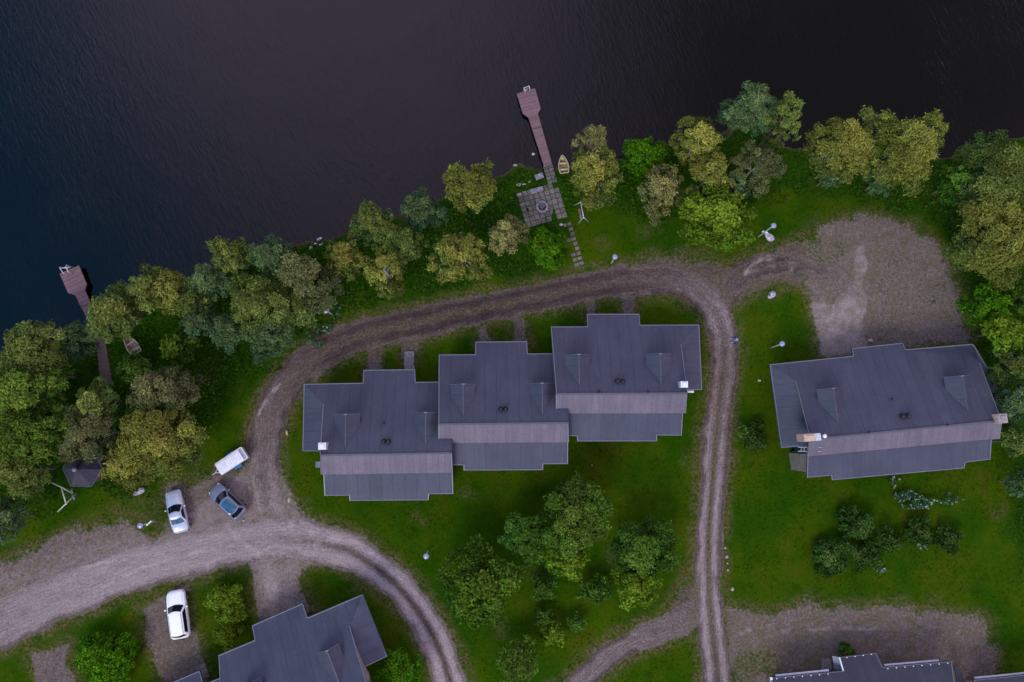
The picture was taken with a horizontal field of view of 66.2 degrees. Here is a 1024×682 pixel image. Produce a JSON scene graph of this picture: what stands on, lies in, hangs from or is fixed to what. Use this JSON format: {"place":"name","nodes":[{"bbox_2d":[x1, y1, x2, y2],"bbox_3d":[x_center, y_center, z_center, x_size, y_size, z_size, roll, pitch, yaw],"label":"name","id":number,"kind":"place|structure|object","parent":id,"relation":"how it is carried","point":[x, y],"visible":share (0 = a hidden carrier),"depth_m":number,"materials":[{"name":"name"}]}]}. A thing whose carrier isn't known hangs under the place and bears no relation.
{"place":"outdoors","nodes":[
{"label":"outdoors","id":0,"kind":"place"},
{"bbox_2d":[0,252,857,681],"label":"road","id":1,"kind":"structure","parent":0,"point":[272,530],"depth_m":75.35,"materials":[{"name":"grey gravel"}]},
{"bbox_2d":[0,0,1023,371],"bbox_3d":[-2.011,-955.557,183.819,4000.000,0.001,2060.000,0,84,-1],"label":"lake","id":2,"kind":"structure","parent":0,"point":[164,134],"depth_m":80.32,"materials":[{"name":"liquid"}]},
{"bbox_2d":[59,265,101,327],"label":"pier","id":3,"kind":"structure","parent":2,"relation":"in","point":[74,282],"depth_m":76.68,"materials":[{"name":"brown wood"}]},
{"bbox_2d":[517,85,551,167],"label":"pier","id":4,"kind":"structure","parent":2,"relation":"in","point":[529,104],"depth_m":79.86,"materials":[{"name":"brown wood"}]},
{"bbox_2d":[0,125,1023,681],"bbox_3d":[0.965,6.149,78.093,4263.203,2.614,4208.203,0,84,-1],"label":"ground","id":5,"kind":"structure","parent":0,"point":[792,575],"depth_m":76.20,"materials":[{"name":"green plant"}]},
{"bbox_2d":[0,495,34,545],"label":"tree","id":6,"kind":"object","parent":5,"relation":"on","point":[10,517],"visible":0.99,"depth_m":69.63,"materials":[{"name":"green plant"}]},
{"bbox_2d":[0,449,56,499],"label":"tree","id":7,"kind":"object","parent":5,"relation":"on","point":[14,483],"visible":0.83,"depth_m":68.58,"materials":[{"name":"green plant"}]},
{"bbox_2d":[0,399,62,469],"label":"tree","id":8,"kind":"object","parent":5,"relation":"on","point":[12,429],"visible":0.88,"depth_m":68.45,"materials":[{"name":"green plant"}]},
{"bbox_2d":[0,319,68,376],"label":"tree","id":9,"kind":"object","parent":5,"relation":"on","point":[22,342],"visible":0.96,"depth_m":69.78,"materials":[{"name":"green plant"}]},
{"bbox_2d":[0,358,69,432],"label":"tree","id":10,"kind":"object","parent":5,"relation":"on","point":[13,385],"visible":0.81,"depth_m":69.18,"materials":[{"name":"green plant"}]},
{"bbox_2d":[29,405,82,452],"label":"tree","id":11,"kind":"object","parent":5,"relation":"on","point":[50,419],"visible":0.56,"depth_m":69.86,"materials":[{"name":"green plant"}]},
{"bbox_2d":[58,319,99,362],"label":"tree","id":12,"kind":"object","parent":5,"relation":"on","point":[76,343],"visible":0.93,"depth_m":72.22,"materials":[{"name":"green plant"}]},
{"bbox_2d":[62,451,106,486],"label":"garden hut","id":13,"kind":"object","parent":5,"relation":"on","point":[79,472],"visible":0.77,"depth_m":72.62,"materials":[{"name":"metal"}]},
{"bbox_2d":[56,402,119,464],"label":"tree","id":14,"kind":"object","parent":5,"relation":"on","point":[88,446],"visible":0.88,"depth_m":69.64,"materials":[{"name":"green plant"}]},
{"bbox_2d":[73,631,116,672],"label":"bush","id":15,"kind":"object","parent":5,"relation":"on","point":[93,650],"visible":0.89,"depth_m":71.58,"materials":[{"name":"green plant"}]},
{"bbox_2d":[69,376,121,420],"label":"tree","id":16,"kind":"object","parent":5,"relation":"on","point":[102,398],"visible":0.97,"depth_m":70.38,"materials":[{"name":"green plant"}]},
{"bbox_2d":[96,337,111,383],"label":"boardwalk","id":17,"kind":"structure","parent":5,"relation":"on","point":[101,341],"depth_m":76.10,"materials":[{"name":"brown wood"}]},
{"bbox_2d":[83,648,132,681],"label":"bush","id":18,"kind":"object","parent":5,"relation":"on","point":[102,671],"visible":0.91,"depth_m":71.27,"materials":[{"name":"green plant"}]},
{"bbox_2d":[84,279,151,343],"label":"tree","id":19,"kind":"object","parent":5,"relation":"on","point":[113,310],"visible":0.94,"depth_m":70.61,"materials":[{"name":"green plant"}]},
{"bbox_2d":[96,630,141,671],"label":"bush","id":20,"kind":"object","parent":5,"relation":"on","point":[122,643],"visible":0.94,"depth_m":71.86,"materials":[{"name":"green plant"}]},
{"bbox_2d":[98,437,164,490],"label":"tree","id":21,"kind":"object","parent":5,"relation":"on","point":[119,472],"visible":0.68,"depth_m":69.86,"materials":[{"name":"green plant"}]},
{"bbox_2d":[112,350,151,386],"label":"tree","id":22,"kind":"object","parent":5,"relation":"on","point":[134,366],"visible":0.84,"depth_m":72.66,"materials":[{"name":"green plant"}]},
{"bbox_2d":[125,262,168,316],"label":"tree","id":23,"kind":"object","parent":5,"relation":"on","point":[146,285],"visible":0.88,"depth_m":71.41,"materials":[{"name":"green plant"}]},
{"bbox_2d":[116,404,210,483],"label":"tree","id":24,"kind":"object","parent":5,"relation":"on","point":[168,447],"visible":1,"depth_m":69.50,"materials":[{"name":"green plant"}]},
{"bbox_2d":[126,363,206,412],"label":"tree","id":25,"kind":"object","parent":5,"relation":"on","point":[154,389],"visible":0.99,"depth_m":70.51,"materials":[{"name":"green plant"}]},
{"bbox_2d":[154,268,191,315],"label":"tree","id":26,"kind":"object","parent":5,"relation":"on","point":[172,284],"visible":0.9,"depth_m":71.35,"materials":[{"name":"green plant"}]},
{"bbox_2d":[159,326,201,362],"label":"tree","id":27,"kind":"object","parent":5,"relation":"on","point":[171,346],"visible":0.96,"depth_m":73.88,"materials":[{"name":"green plant"}]},
{"bbox_2d":[172,288,212,321],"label":"tree","id":28,"kind":"object","parent":5,"relation":"on","point":[191,295],"visible":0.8,"depth_m":71.89,"materials":[{"name":"green plant"}]},
{"bbox_2d":[178,301,217,338],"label":"tree","id":29,"kind":"object","parent":5,"relation":"on","point":[191,324],"visible":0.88,"depth_m":72.28,"materials":[{"name":"green plant"}]},
{"bbox_2d":[186,262,232,301],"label":"tree","id":30,"kind":"object","parent":5,"relation":"on","point":[196,281],"visible":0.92,"depth_m":71.84,"materials":[{"name":"green plant"}]},
{"bbox_2d":[202,581,242,615],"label":"bush","id":31,"kind":"object","parent":5,"relation":"on","point":[222,596],"visible":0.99,"depth_m":72.53,"materials":[{"name":"green plant"}]},
{"bbox_2d":[211,621,244,651],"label":"bush","id":32,"kind":"object","parent":5,"relation":"on","point":[224,637],"visible":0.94,"depth_m":72.36,"materials":[{"name":"green plant"}]},
{"bbox_2d":[209,313,249,354],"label":"tree","id":33,"kind":"object","parent":5,"relation":"on","point":[226,330],"visible":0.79,"depth_m":71.93,"materials":[{"name":"green plant"}]},
{"bbox_2d":[205,235,256,273],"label":"tree","id":34,"kind":"object","parent":5,"relation":"on","point":[238,248],"visible":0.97,"depth_m":72.05,"materials":[{"name":"green plant"}]},
{"bbox_2d":[212,447,249,474],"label":"box trailer","id":35,"kind":"object","parent":5,"relation":"on","point":[236,458],"visible":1,"depth_m":74.23,"materials":[{"name":"white metal"}]},
{"bbox_2d":[214,592,247,628],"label":"bush","id":36,"kind":"object","parent":5,"relation":"on","point":[234,616],"visible":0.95,"depth_m":72.47,"materials":[{"name":"green plant"}]},
{"bbox_2d":[225,272,290,338],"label":"tree","id":37,"kind":"object","parent":5,"relation":"on","point":[254,300],"visible":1,"depth_m":70.72,"materials":[{"name":"green plant"}]},
{"bbox_2d":[234,312,295,365],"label":"tree","id":38,"kind":"object","parent":5,"relation":"on","point":[272,341],"visible":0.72,"depth_m":71.82,"materials":[{"name":"green plant"}]},
{"bbox_2d":[247,234,292,277],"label":"tree","id":39,"kind":"object","parent":5,"relation":"on","point":[266,257],"visible":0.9,"depth_m":71.93,"materials":[{"name":"green plant"}]},
{"bbox_2d":[268,283,317,330],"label":"tree","id":40,"kind":"object","parent":5,"relation":"on","point":[298,308],"visible":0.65,"depth_m":72.05,"materials":[{"name":"green plant"}]},
{"bbox_2d":[218,594,387,681],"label":"detached house","id":41,"kind":"structure","parent":5,"relation":"on","point":[341,642],"depth_m":70.15,"materials":[{"name":"grey metal"}]},
{"bbox_2d":[273,250,345,316],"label":"tree","id":42,"kind":"object","parent":5,"relation":"on","point":[302,268],"visible":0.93,"depth_m":71.69,"materials":[{"name":"green plant"}]},
{"bbox_2d":[322,234,369,280],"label":"tree","id":43,"kind":"object","parent":5,"relation":"on","point":[340,250],"visible":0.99,"depth_m":73.43,"materials":[{"name":"green plant"}]},
{"bbox_2d":[348,199,397,250],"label":"tree","id":44,"kind":"object","parent":5,"relation":"on","point":[376,223],"visible":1,"depth_m":72.76,"materials":[{"name":"green plant"}]},
{"bbox_2d":[302,369,453,500],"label":"terraced house","id":45,"kind":"structure","parent":5,"relation":"on","point":[373,436],"depth_m":70.88,"materials":[{"name":"grey metal"}]},
{"bbox_2d":[363,243,406,299],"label":"tree","id":46,"kind":"object","parent":5,"relation":"on","point":[381,260],"visible":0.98,"depth_m":73.45,"materials":[{"name":"green plant"}]},
{"bbox_2d":[374,647,426,681],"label":"tree","id":47,"kind":"object","parent":5,"relation":"on","point":[403,668],"visible":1,"depth_m":71.04,"materials":[{"name":"green plant"}]},
{"bbox_2d":[387,224,428,263],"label":"tree","id":48,"kind":"object","parent":5,"relation":"on","point":[405,243],"visible":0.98,"depth_m":72.98,"materials":[{"name":"green plant"}]},
{"bbox_2d":[399,186,448,234],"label":"tree","id":49,"kind":"object","parent":5,"relation":"on","point":[417,206],"visible":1,"depth_m":73.86,"materials":[{"name":"green plant"}]},
{"bbox_2d":[424,232,493,289],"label":"tree","id":50,"kind":"object","parent":5,"relation":"on","point":[456,251],"visible":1,"depth_m":72.81,"materials":[{"name":"green plant"}]},
{"bbox_2d":[442,158,496,213],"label":"tree","id":51,"kind":"object","parent":5,"relation":"on","point":[468,190],"visible":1,"depth_m":73.91,"materials":[{"name":"green plant"}]},
{"bbox_2d":[436,533,529,629],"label":"tree","id":52,"kind":"object","parent":5,"relation":"on","point":[479,579],"visible":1,"depth_m":70.60,"materials":[{"name":"green plant"}]},
{"bbox_2d":[0,213,997,681],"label":"gravel yard","id":53,"kind":"structure","parent":5,"relation":"on","point":[898,275],"depth_m":75.33,"materials":[{"name":"grey gravel"}]},
{"bbox_2d":[165,489,190,533],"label":"parked car","id":54,"kind":"object","parent":53,"relation":"on","point":[180,520],"visible":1,"depth_m":73.85,"materials":[{"name":"silver paint"}]},
{"bbox_2d":[164,589,192,639],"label":"parked car","id":55,"kind":"object","parent":53,"relation":"on","point":[179,624],"visible":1,"depth_m":72.69,"materials":[{"name":"white paint"}]},
{"bbox_2d":[209,483,247,520],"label":"parked car","id":56,"kind":"object","parent":53,"relation":"on","point":[227,501],"visible":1,"depth_m":73.97,"materials":[{"name":"blue paint"}]},
{"bbox_2d":[438,341,568,470],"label":"terraced house","id":57,"kind":"structure","parent":5,"relation":"on","point":[498,410],"depth_m":71.40,"materials":[{"name":"grey"}]},
{"bbox_2d":[487,213,529,255],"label":"tree","id":58,"kind":"object","parent":5,"relation":"on","point":[507,241],"visible":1,"depth_m":73.69,"materials":[{"name":"green plant"}]},
{"bbox_2d":[0,128,1023,579],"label":"undergrowth","id":59,"kind":"object","parent":5,"relation":"on","point":[452,222],"visible":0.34,"depth_m":77.93,"materials":[{"name":"green plant"}]},
{"bbox_2d":[492,635,538,681],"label":"tree","id":60,"kind":"object","parent":5,"relation":"on","point":[520,671],"visible":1,"depth_m":71.46,"materials":[{"name":"green plant"}]},
{"bbox_2d":[497,510,560,568],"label":"tree","id":61,"kind":"object","parent":5,"relation":"on","point":[526,534],"visible":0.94,"depth_m":71.59,"materials":[{"name":"green plant"}]},
{"bbox_2d":[531,575,557,601],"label":"sapling","id":62,"kind":"object","parent":5,"relation":"on","point":[540,586],"visible":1,"depth_m":73.43,"materials":[{"name":"green plant"}]},
{"bbox_2d":[525,225,568,270],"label":"bush","id":63,"kind":"object","parent":5,"relation":"on","point":[546,249],"visible":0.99,"depth_m":77.02,"materials":[{"name":"green plant"}]},
{"bbox_2d":[538,620,564,647],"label":"sapling","id":64,"kind":"object","parent":5,"relation":"on","point":[554,635],"visible":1,"depth_m":73.04,"materials":[{"name":"green plant"}]},
{"bbox_2d":[544,549,589,581],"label":"tree","id":65,"kind":"object","parent":5,"relation":"on","point":[569,565],"visible":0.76,"depth_m":71.61,"materials":[{"name":"green plant"}]},
{"bbox_2d":[542,471,613,558],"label":"tree","id":66,"kind":"object","parent":5,"relation":"on","point":[580,513],"visible":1,"depth_m":70.22,"materials":[{"name":"green plant"}]},
{"bbox_2d":[571,124,606,154],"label":"tree","id":67,"kind":"object","parent":5,"relation":"on","point":[598,142],"visible":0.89,"depth_m":73.25,"materials":[{"name":"green plant"}]},
{"bbox_2d":[575,573,611,605],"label":"sapling","id":68,"kind":"object","parent":5,"relation":"on","point":[598,592],"visible":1,"depth_m":73.67,"materials":[{"name":"green plant"}]},
{"bbox_2d":[569,144,623,211],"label":"tree","id":69,"kind":"object","parent":5,"relation":"on","point":[589,179],"visible":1,"depth_m":73.59,"materials":[{"name":"green plant"}]},
{"bbox_2d":[551,314,701,441],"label":"terraced house","id":70,"kind":"structure","parent":5,"relation":"on","point":[623,378],"depth_m":72.08,"materials":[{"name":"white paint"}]},
{"bbox_2d":[303,297,965,572],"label":"flowering herbs","id":71,"kind":"object","parent":5,"relation":"on","point":[903,494],"visible":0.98,"depth_m":76.41,"materials":[{"name":"green plant"}]},
{"bbox_2d":[609,563,662,611],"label":"tree","id":72,"kind":"object","parent":5,"relation":"on","point":[635,590],"visible":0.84,"depth_m":71.40,"materials":[{"name":"green plant"}]},
{"bbox_2d":[607,515,681,579],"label":"tree","id":73,"kind":"object","parent":5,"relation":"on","point":[650,550],"visible":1,"depth_m":71.65,"materials":[{"name":"green plant"}]},
{"bbox_2d":[619,136,673,178],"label":"tree","id":74,"kind":"object","parent":5,"relation":"on","point":[636,153],"visible":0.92,"depth_m":77.02,"materials":[{"name":"green plant"}]},
{"bbox_2d":[638,163,685,225],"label":"tree","id":75,"kind":"object","parent":5,"relation":"on","point":[659,184],"visible":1,"depth_m":75.04,"materials":[{"name":"green plant"}]},
{"bbox_2d":[668,115,725,170],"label":"tree","id":76,"kind":"object","parent":5,"relation":"on","point":[696,148],"visible":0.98,"depth_m":74.82,"materials":[{"name":"green plant"}]},
{"bbox_2d":[685,149,735,198],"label":"tree","id":77,"kind":"object","parent":5,"relation":"on","point":[700,175],"visible":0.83,"depth_m":74.19,"materials":[{"name":"green plant"}]},
{"bbox_2d":[677,179,757,251],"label":"tree","id":78,"kind":"object","parent":5,"relation":"on","point":[727,220],"visible":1,"depth_m":73.85,"materials":[{"name":"green plant"}]},
{"bbox_2d":[719,170,751,202],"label":"tree","id":79,"kind":"object","parent":5,"relation":"on","point":[741,185],"visible":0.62,"depth_m":75.22,"materials":[{"name":"green plant"}]},
{"bbox_2d":[715,80,776,139],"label":"tree","id":80,"kind":"object","parent":5,"relation":"on","point":[738,113],"visible":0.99,"depth_m":72.42,"materials":[{"name":"green plant"}]},
{"bbox_2d":[735,417,769,453],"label":"bush","id":81,"kind":"object","parent":5,"relation":"on","point":[755,441],"visible":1,"depth_m":76.11,"materials":[{"name":"green plant"}]},
{"bbox_2d":[729,139,786,198],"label":"tree","id":82,"kind":"object","parent":5,"relation":"on","point":[768,165],"visible":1,"depth_m":73.91,"materials":[{"name":"green plant"}]},
{"bbox_2d":[759,90,804,148],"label":"tree","id":83,"kind":"object","parent":5,"relation":"on","point":[783,108],"visible":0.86,"depth_m":73.14,"materials":[{"name":"green plant"}]},
{"bbox_2d":[810,536,851,578],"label":"bush","id":84,"kind":"object","parent":5,"relation":"on","point":[830,558],"visible":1,"depth_m":74.74,"materials":[{"name":"green plant"}]},
{"bbox_2d":[802,116,877,186],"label":"tree","id":85,"kind":"object","parent":5,"relation":"on","point":[850,155],"visible":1,"depth_m":74.41,"materials":[{"name":"green plant"}]},
{"bbox_2d":[834,505,875,542],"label":"bush","id":86,"kind":"object","parent":5,"relation":"on","point":[861,525],"visible":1,"depth_m":75.18,"materials":[{"name":"green plant"}]},
{"bbox_2d":[847,540,883,574],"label":"bush","id":87,"kind":"object","parent":5,"relation":"on","point":[867,554],"visible":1,"depth_m":74.93,"materials":[{"name":"green plant"}]},
{"bbox_2d":[770,652,964,681],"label":"detached house","id":88,"kind":"structure","parent":5,"relation":"on","point":[866,667],"depth_m":71.78,"materials":[{"name":"white paint"}]},
{"bbox_2d":[862,162,901,196],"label":"tree","id":89,"kind":"object","parent":5,"relation":"on","point":[882,188],"visible":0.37,"depth_m":77.00,"materials":[{"name":"green plant"}]},
{"bbox_2d":[872,522,903,554],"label":"bush","id":90,"kind":"object","parent":5,"relation":"on","point":[890,541],"visible":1,"depth_m":75.24,"materials":[{"name":"green plant"}]},
{"bbox_2d":[769,342,1007,479],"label":"detached house","id":91,"kind":"structure","parent":5,"relation":"on","point":[880,410],"depth_m":72.49,"materials":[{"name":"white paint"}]},
{"bbox_2d":[858,105,944,196],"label":"tree","id":92,"kind":"object","parent":5,"relation":"on","point":[907,155],"visible":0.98,"depth_m":74.28,"materials":[{"name":"green plant"}]},
{"bbox_2d":[899,514,933,545],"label":"bush","id":93,"kind":"object","parent":5,"relation":"on","point":[920,523],"visible":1,"depth_m":75.50,"materials":[{"name":"green plant"}]},
{"bbox_2d":[910,108,949,141],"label":"tree","id":94,"kind":"object","parent":5,"relation":"on","point":[934,118],"visible":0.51,"depth_m":74.84,"materials":[{"name":"green plant"}]},
{"bbox_2d":[931,523,962,555],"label":"bush","id":95,"kind":"object","parent":5,"relation":"on","point":[951,542],"visible":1,"depth_m":75.38,"materials":[{"name":"green plant"}]},
{"bbox_2d":[931,163,973,205],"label":"tree","id":96,"kind":"object","parent":5,"relation":"on","point":[955,175],"visible":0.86,"depth_m":76.09,"materials":[{"name":"green plant"}]},
{"bbox_2d":[939,194,1023,292],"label":"tree","id":97,"kind":"object","parent":5,"relation":"on","point":[993,217],"visible":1,"depth_m":72.93,"materials":[{"name":"green plant"}]},
{"bbox_2d":[955,282,1013,325],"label":"tree","id":98,"kind":"object","parent":5,"relation":"on","point":[988,305],"visible":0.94,"depth_m":74.57,"materials":[{"name":"green plant"}]},
{"bbox_2d":[951,129,1023,207],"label":"tree","id":99,"kind":"object","parent":5,"relation":"on","point":[1001,162],"visible":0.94,"depth_m":74.22,"materials":[{"name":"green plant"}]},
{"bbox_2d":[965,672,1023,681],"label":"detached house","id":100,"kind":"structure","parent":5,"relation":"on","point":[1014,677],"depth_m":72.14,"materials":[{"name":"white paint"}]},
{"bbox_2d":[973,311,1023,352],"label":"tree","id":101,"kind":"object","parent":5,"relation":"on","point":[1004,333],"visible":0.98,"depth_m":73.50,"materials":[{"name":"green plant"}]},
{"bbox_2d":[985,347,1023,388],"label":"tree","id":102,"kind":"object","parent":5,"relation":"on","point":[1013,363],"visible":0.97,"depth_m":73.84,"materials":[{"name":"green plant"}]},
{"bbox_2d":[991,383,1023,424],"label":"tree","id":103,"kind":"object","parent":5,"relation":"on","point":[1007,404],"visible":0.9,"depth_m":72.78,"materials":[{"name":"green plant"}]},
{"bbox_2d":[992,423,1023,459],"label":"tree","id":104,"kind":"object","parent":5,"relation":"on","point":[1015,441],"visible":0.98,"depth_m":73.29,"materials":[{"name":"green plant"}]},
{"bbox_2d":[997,466,1023,497],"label":"tree","id":105,"kind":"object","parent":5,"relation":"on","point":[1015,481],"visible":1,"depth_m":74.01,"materials":[{"name":"green plant"}]},
{"bbox_2d":[1000,286,1023,316],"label":"tree","id":106,"kind":"object","parent":5,"relation":"on","point":[1018,298],"visible":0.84,"depth_m":74.61,"materials":[{"name":"green plant"}]},
{"bbox_2d":[517,184,566,226],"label":"patio","id":107,"kind":"structure","parent":0,"point":[537,200],"depth_m":79.04,"materials":[{"name":"grey stone"}]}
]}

